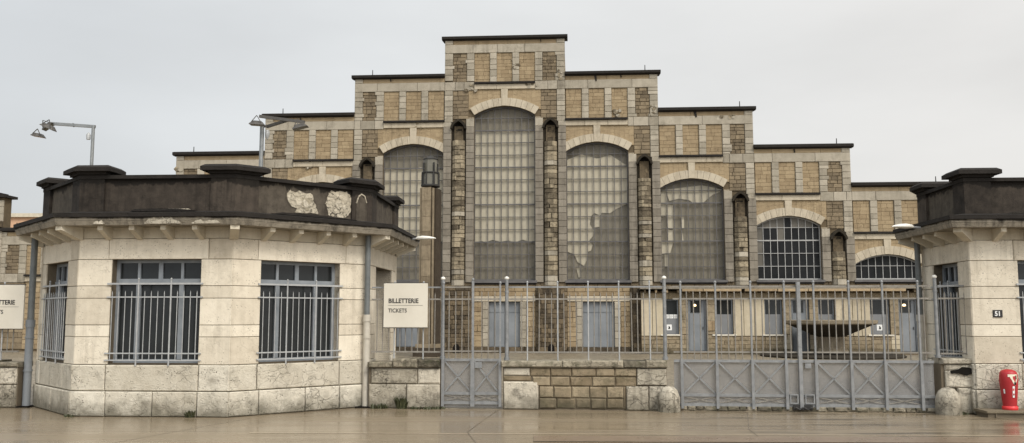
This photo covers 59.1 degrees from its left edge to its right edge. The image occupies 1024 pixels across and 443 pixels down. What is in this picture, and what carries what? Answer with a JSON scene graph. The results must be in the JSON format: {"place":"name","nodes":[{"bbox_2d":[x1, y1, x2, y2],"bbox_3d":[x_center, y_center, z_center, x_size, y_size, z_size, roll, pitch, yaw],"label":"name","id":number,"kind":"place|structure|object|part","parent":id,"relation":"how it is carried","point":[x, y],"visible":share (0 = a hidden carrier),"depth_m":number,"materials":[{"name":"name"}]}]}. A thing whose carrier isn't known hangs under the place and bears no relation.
{"place":"outdoors","nodes":[
{"label":"outdoors","id":0,"kind":"place"},
{"bbox_2d":[10,213,42,227],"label":"rendered building","id":1,"kind":"structure","parent":0,"point":[18,217],"depth_m":60.23,"materials":[{"name":"beige paint"}]},
{"bbox_2d":[2,351,972,413],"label":"courtyard","id":2,"kind":"structure","parent":0,"point":[743,378],"depth_m":23.52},
{"bbox_2d":[0,193,17,263],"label":"stone tower","id":3,"kind":"structure","parent":2,"relation":"on","point":[5,208],"depth_m":41.52,"materials":[{"name":"beige stone"}]},
{"bbox_2d":[367,357,442,407],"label":"boundary wall","id":4,"kind":"structure","parent":2,"relation":"on","point":[416,381],"depth_m":15.70,"materials":[{"name":"stone"}]},
{"bbox_2d":[371,281,440,358],"bbox_3d":[-1.872,1.752,15.951,1.240,1.387,0.044,-1,-6,5],"label":"iron railing","id":5,"kind":"object","parent":4,"relation":"on","point":[411,351],"visible":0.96,"depth_m":15.91,"materials":[{"name":"grey metal"}]},
{"bbox_2d":[383,283,427,327],"bbox_3d":[-1.873,1.481,15.944,0.801,0.799,0.090,-1,-6,5],"label":"ticket sign","id":6,"kind":"object","parent":5,"relation":"attached to","point":[405,305],"visible":1,"depth_m":15.90,"materials":[{"name":"white metal"}]},
{"bbox_2d":[440,277,444,358],"bbox_3d":[-1.216,1.692,15.880,0.096,1.442,0.096,0,-6,0],"label":"gate post","id":7,"kind":"object","parent":4,"relation":"on","point":[442,279],"visible":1,"depth_m":15.86,"materials":[{"name":"grey metal"}]},
{"bbox_2d":[413,155,444,356],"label":"lamp column","id":8,"kind":"structure","parent":2,"relation":"on","point":[430,225],"depth_m":35.86,"materials":[{"name":"stone"}]},
{"bbox_2d":[441,278,501,406],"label":"narrow gate","id":9,"kind":"structure","parent":2,"relation":"on","point":[472,389],"depth_m":15.70,"materials":[{"name":"grey metal"}]},
{"bbox_2d":[0,34,948,352],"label":"exhibition hall","id":10,"kind":"structure","parent":2,"relation":"on","point":[552,170],"depth_m":39.76,"materials":[{"name":"beige stone"}]},
{"bbox_2d":[396,328,416,346],"bbox_3d":[-4.411,4.537,39.799,1.400,2.000,0.070,0,-6,4],"label":"door","id":11,"kind":"structure","parent":10,"relation":"in","point":[408,330],"depth_m":39.72,"materials":[{"name":"grey paint"}]},
{"bbox_2d":[384,145,442,280],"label":"window","id":12,"kind":"structure","parent":10,"relation":"in","point":[403,166],"depth_m":40.55,"materials":[{"name":"glass"}]},
{"bbox_2d":[474,107,534,280],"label":"window","id":13,"kind":"structure","parent":10,"relation":"in","point":[504,194],"depth_m":40.22,"materials":[{"name":"glass"}]},
{"bbox_2d":[489,302,519,346],"bbox_3d":[-0.321,4.508,39.519,1.400,2.000,0.070,0,-6,4],"label":"door","id":14,"kind":"structure","parent":10,"relation":"in","point":[491,304],"depth_m":39.49,"materials":[{"name":"grey paint"}]},
{"bbox_2d":[566,143,629,279],"bbox_3d":[3.776,-0.447,39.849,2.720,6.165,0.178,0,-6,4],"label":"window","id":15,"kind":"structure","parent":10,"relation":"in","point":[596,173],"depth_m":39.86,"materials":[{"name":"glass"}]},
{"bbox_2d":[583,302,614,346],"bbox_3d":[3.770,4.479,39.239,1.400,2.000,0.070,0,-6,4],"label":"door","id":16,"kind":"structure","parent":10,"relation":"in","point":[591,304],"depth_m":39.21,"materials":[{"name":"grey paint"}]},
{"bbox_2d":[660,179,724,279],"bbox_3d":[7.867,0.359,39.482,2.720,4.486,0.178,0,-6,4],"label":"window","id":17,"kind":"structure","parent":10,"relation":"in","point":[692,224],"depth_m":39.51,"materials":[{"name":"glass"}]},
{"bbox_2d":[757,216,821,279],"bbox_3d":[11.953,1.138,39.061,2.720,2.761,0.066,0,-6,4],"label":"window","id":18,"kind":"structure","parent":10,"relation":"in","point":[789,248],"depth_m":39.05,"materials":[{"name":"glass"}]},
{"bbox_2d":[856,255,915,279],"bbox_3d":[16.043,1.944,38.694,2.720,1.081,0.066,0,-6,4],"label":"window","id":19,"kind":"structure","parent":10,"relation":"in","point":[878,267],"depth_m":38.70,"materials":[{"name":"glass"}]},
{"bbox_2d":[501,359,666,410],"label":"boundary wall","id":20,"kind":"structure","parent":2,"relation":"on","point":[592,384],"depth_m":15.43,"materials":[{"name":"stone"}]},
{"bbox_2d":[504,276,509,359],"bbox_3d":[-0.091,1.689,15.781,0.096,1.457,0.096,0,-6,0],"label":"gate post","id":21,"kind":"object","parent":20,"relation":"on","point":[506,357],"visible":1,"depth_m":15.76,"materials":[{"name":"grey metal"}]},
{"bbox_2d":[509,281,662,360],"bbox_3d":[1.271,1.724,15.678,2.650,1.387,0.044,-1,-6,5],"label":"iron railing","id":22,"kind":"object","parent":20,"relation":"on","point":[587,299],"visible":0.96,"depth_m":15.67,"materials":[{"name":"grey metal"}]},
{"bbox_2d":[662,276,667,359],"bbox_3d":[2.629,1.655,15.545,0.096,1.437,0.096,0,-6,0],"label":"gate post","id":23,"kind":"object","parent":20,"relation":"on","point":[665,357],"visible":1,"depth_m":15.52,"materials":[{"name":"grey metal"}]},
{"bbox_2d":[639,286,922,354],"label":"annex building","id":24,"kind":"structure","parent":2,"relation":"on","point":[673,334],"depth_m":37.80,"materials":[{"name":"beige paint"}]},
{"bbox_2d":[661,299,679,335],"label":"window","id":25,"kind":"structure","parent":24,"relation":"in","point":[671,305],"depth_m":38.23,"materials":[{"name":"grey paint"}]},
{"bbox_2d":[688,300,706,350],"bbox_3d":[7.813,4.395,38.146,0.773,2.220,0.120,0,-6,4],"label":"door","id":26,"kind":"structure","parent":24,"relation":"in","point":[690,302],"depth_m":38.12,"materials":[{"name":"grey paint"}]},
{"bbox_2d":[708,321,714,330],"bbox_3d":[8.355,4.379,37.894,0.304,0.400,0.050,0,-6,4],"label":"meter cabinet","id":27,"kind":"object","parent":24,"relation":"attached to","point":[711,325],"visible":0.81,"depth_m":37.87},
{"bbox_3d":[8.355,4.379,37.894,0.303,0.400,0.050,0,-6,4],"label":"door","id":28,"kind":"part","parent":27,"relation":"part of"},
{"bbox_2d":[712,299,736,335],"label":"window","id":29,"kind":"structure","parent":24,"relation":"in","point":[723,301],"depth_m":38.08,"materials":[{"name":"grey paint"}]},
{"bbox_2d":[763,299,783,335],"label":"window","id":30,"kind":"structure","parent":24,"relation":"in","point":[771,301],"depth_m":37.94,"materials":[{"name":"grey paint"}]},
{"bbox_2d":[791,299,809,351],"bbox_3d":[12.062,4.364,37.855,0.734,2.220,0.120,0,-6,4],"label":"door","id":31,"kind":"structure","parent":24,"relation":"in","point":[793,301],"depth_m":37.82,"materials":[{"name":"grey paint"}]},
{"bbox_2d":[818,299,833,319],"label":"window","id":32,"kind":"structure","parent":24,"relation":"in","point":[824,306],"depth_m":37.84,"materials":[{"name":"grey paint"}]},
{"bbox_2d":[868,299,894,335],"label":"window","id":33,"kind":"structure","parent":24,"relation":"in","point":[876,303],"depth_m":37.65,"materials":[{"name":"grey paint"}]},
{"bbox_2d":[898,299,917,351],"bbox_3d":[16.442,4.333,37.551,0.764,2.220,0.127,0,-6,4],"label":"door","id":34,"kind":"structure","parent":24,"relation":"in","point":[912,302],"depth_m":37.52,"materials":[{"name":"grey paint"}]},
{"bbox_2d":[680,406,934,412],"bbox_3d":[4.915,3.161,15.246,4.420,0.079,0.322,-1,-6,5],"label":"gate threshold","id":35,"kind":"object","parent":2,"relation":"on","point":[790,409],"visible":0.79,"depth_m":15.11,"materials":[{"name":"stone"}]},
{"bbox_2d":[672,280,813,410],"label":"iron gate","id":36,"kind":"structure","parent":35,"relation":"on","point":[799,405],"depth_m":15.30,"materials":[{"name":"grey metal"}]},
{"bbox_2d":[800,280,935,410],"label":"iron gate","id":37,"kind":"structure","parent":35,"relation":"on","point":[887,396],"depth_m":15.13,"materials":[{"name":"grey metal"}]},
{"bbox_2d":[760,320,906,359],"bbox_3d":[12.620,4.619,35.714,5.480,1.430,5.480,0,-6,0],"label":"stone fountain","id":38,"kind":"object","parent":2,"relation":"on","point":[840,346],"visible":0.69,"depth_m":34.74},
{"bbox_2d":[931,357,973,412],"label":"boundary wall","id":39,"kind":"structure","parent":2,"relation":"on","point":[955,373],"depth_m":14.90,"materials":[{"name":"stone"}]},
{"bbox_2d":[932,275,940,357],"bbox_3d":[7.122,1.589,15.157,0.096,1.387,0.096,0,-6,0],"label":"gate post","id":40,"kind":"object","parent":39,"relation":"on","point":[936,325],"visible":1,"depth_m":15.13,"materials":[{"name":"grey metal"}]},
{"bbox_2d":[937,285,966,354],"bbox_3d":[7.492,1.638,15.144,0.640,1.327,0.044,-1,-6,6],"label":"iron railing","id":41,"kind":"object","parent":39,"relation":"on","point":[953,353],"visible":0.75,"depth_m":15.14,"materials":[{"name":"grey metal"}]},
{"bbox_2d":[893,168,1023,413],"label":"ticket pavilion","id":42,"kind":"structure","parent":2,"relation":"on","point":[969,235],"depth_m":15.02,"materials":[{"name":"stone"}]},
{"bbox_2d":[891,224,920,228],"bbox_3d":[6.834,0.081,15.658,0.562,0.094,0.170,2,-6,-14],"label":"eave lamp","id":43,"kind":"object","parent":42,"relation":"attached to","point":[904,226],"visible":1,"depth_m":15.59,"materials":[{"name":"grey metal"}]},
{"bbox_2d":[931,264,962,357],"bbox_3d":[7.750,1.601,15.859,0.302,1.710,1.156,0,-6,3],"label":"window","id":44,"kind":"structure","parent":42,"relation":"in","point":[949,273],"depth_m":15.99,"materials":[{"name":"grey paint"}]},
{"bbox_2d":[993,310,1002,316],"bbox_3d":[7.991,1.515,14.848,0.150,0.120,0.023,0,-6,3],"label":"number plate","id":45,"kind":"object","parent":42,"relation":"attached to","point":[997,313],"visible":1,"depth_m":14.84,"materials":[{"name":"black metal"}]},
{"bbox_2d":[1016,261,1023,361],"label":"window","id":46,"kind":"structure","parent":42,"relation":"in","point":[1020,264],"depth_m":15.05,"materials":[{"name":"grey paint"}]},
{"bbox_2d":[0,407,1023,442],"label":"street","id":47,"kind":"structure","parent":0,"point":[339,425],"depth_m":13.11,"materials":[{"name":"asphalt"}]},
{"bbox_2d":[0,359,32,407],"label":"boundary wall","id":48,"kind":"structure","parent":47,"relation":"on","point":[11,379],"depth_m":15.82,"materials":[{"name":"stone"}]},
{"bbox_2d":[0,282,18,359],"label":"iron railing","id":49,"kind":"object","parent":48,"relation":"on","point":[6,351],"visible":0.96,"depth_m":16.04,"materials":[{"name":"metal"}]},
{"bbox_2d":[0,284,26,329],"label":"ticket sign","id":50,"kind":"object","parent":49,"relation":"attached to","point":[12,302],"visible":1,"depth_m":16.02,"materials":[{"name":"white metal"}]},
{"bbox_2d":[184,410,195,417],"bbox_3d":[-5.091,3.033,14.267,0.180,0.129,0.108,0,-6,0],"label":"weed","id":51,"kind":"object","parent":47,"relation":"on","point":[189,414],"visible":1,"depth_m":14.24,"materials":[{"name":"green plant"}]},
{"bbox_2d":[12,164,419,416],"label":"ticket pavilion","id":52,"kind":"structure","parent":47,"relation":"on","point":[226,290],"depth_m":14.78,"materials":[{"name":"stone"}]},
{"bbox_2d":[39,263,67,363],"bbox_3d":[-7.781,1.573,15.593,0.301,1.710,1.416,5,-8,-41],"label":"window","id":53,"kind":"structure","parent":52,"relation":"in","point":[58,339],"depth_m":15.72,"materials":[{"name":"grey paint"}]},
{"bbox_2d":[30,120,95,164],"bbox_3d":[-14.098,0.644,27.880,1.922,7.710,0.629,0,-6,0],"label":"floodlight mast","id":54,"kind":"object","parent":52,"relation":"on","point":[47,126],"visible":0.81,"depth_m":28.38,"materials":[{"name":"metal"}]},
{"bbox_2d":[104,260,203,365],"bbox_3d":[-5.755,1.475,14.657,1.586,1.710,0.300,0,-6,3],"label":"window","id":55,"kind":"structure","parent":52,"relation":"in","point":[157,305],"depth_m":14.73,"materials":[{"name":"grey paint"}]},
{"bbox_2d":[249,115,308,176],"bbox_3d":[-7.229,0.555,27.822,1.913,7.874,0.654,-1,-6,8],"label":"floodlight mast","id":56,"kind":"object","parent":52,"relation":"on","point":[296,127],"visible":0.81,"depth_m":28.28,"materials":[{"name":"metal"}]},
{"bbox_2d":[256,261,342,363],"bbox_3d":[-3.648,1.549,15.369,1.586,1.710,0.302,5,-8,-41],"label":"window","id":57,"kind":"structure","parent":52,"relation":"in","point":[296,323],"depth_m":15.41,"materials":[{"name":"grey paint"}]},
{"bbox_2d":[411,236,435,239],"bbox_3d":[-1.798,0.332,18.155,0.562,0.094,0.170,-1,-6,10],"label":"eave lamp","id":58,"kind":"object","parent":52,"relation":"attached to","point":[423,238],"visible":0.91,"depth_m":18.09,"materials":[{"name":"grey metal"}]},
{"bbox_2d":[370,403,389,408],"bbox_3d":[-2.290,3.194,15.660,0.343,0.099,0.144,0,-6,0],"label":"weed","id":59,"kind":"object","parent":47,"relation":"on","point":[380,406],"visible":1,"depth_m":15.63,"materials":[{"name":"green plant"}]},
{"bbox_2d":[393,396,409,408],"bbox_3d":[-1.913,3.120,15.629,0.356,0.240,0.199,0,-6,0],"label":"weed","id":60,"kind":"object","parent":47,"relation":"on","point":[402,403],"visible":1,"depth_m":15.59,"materials":[{"name":"green plant"}]},
{"bbox_2d":[410,406,445,409],"bbox_3d":[-1.451,3.205,15.575,0.610,0.060,0.227,0,-6,0],"label":"weed","id":61,"kind":"object","parent":47,"relation":"on","point":[428,408],"visible":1,"depth_m":15.52,"materials":[{"name":"green plant"}]},
{"bbox_2d":[658,386,680,412],"bbox_3d":[2.641,2.982,15.175,0.375,0.425,0.372,0,-6,0],"label":"guard stone","id":62,"kind":"object","parent":47,"relation":"on","point":[668,399],"visible":1,"depth_m":15.03,"materials":[{"name":"beige stone"}]},
{"bbox_2d":[404,433,1008,435],"bbox_3d":[2.500,2.879,12.202,12.206,0.001,0.040,0,-6,2],"label":"street edge line","id":63,"kind":"object","parent":47,"relation":"on","point":[708,434],"visible":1,"depth_m":12.20,"materials":[{"name":"paint"}]},
{"bbox_2d":[533,436,1023,442],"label":"street edge paving","id":64,"kind":"structure","parent":47,"relation":"on","point":[780,439],"depth_m":11.68,"materials":[{"name":"beige concrete"}]},
{"bbox_2d":[935,387,962,414],"bbox_3d":[7.139,2.936,14.781,0.394,0.436,0.403,0,-6,0],"label":"guard stone","id":65,"kind":"object","parent":47,"relation":"on","point":[947,400],"visible":1,"depth_m":14.64,"materials":[{"name":"beige stone"}]},
{"bbox_2d":[974,408,1023,417],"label":"paving slab","id":66,"kind":"structure","parent":47,"relation":"on","point":[994,412],"depth_m":14.23,"materials":[{"name":"concrete"}]},
{"bbox_2d":[999,369,1018,409],"bbox_3d":[7.977,2.694,14.485,0.274,0.640,0.279,0,-6,0],"label":"red bin","id":67,"kind":"object","parent":66,"relation":"on","point":[1008,381],"visible":1,"depth_m":14.39,"materials":[{"name":"plastic"}]},
{"bbox_2d":[0,0,1023,212],"label":"sky","id":68,"kind":"structure","parent":0,"point":[922,90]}
]}

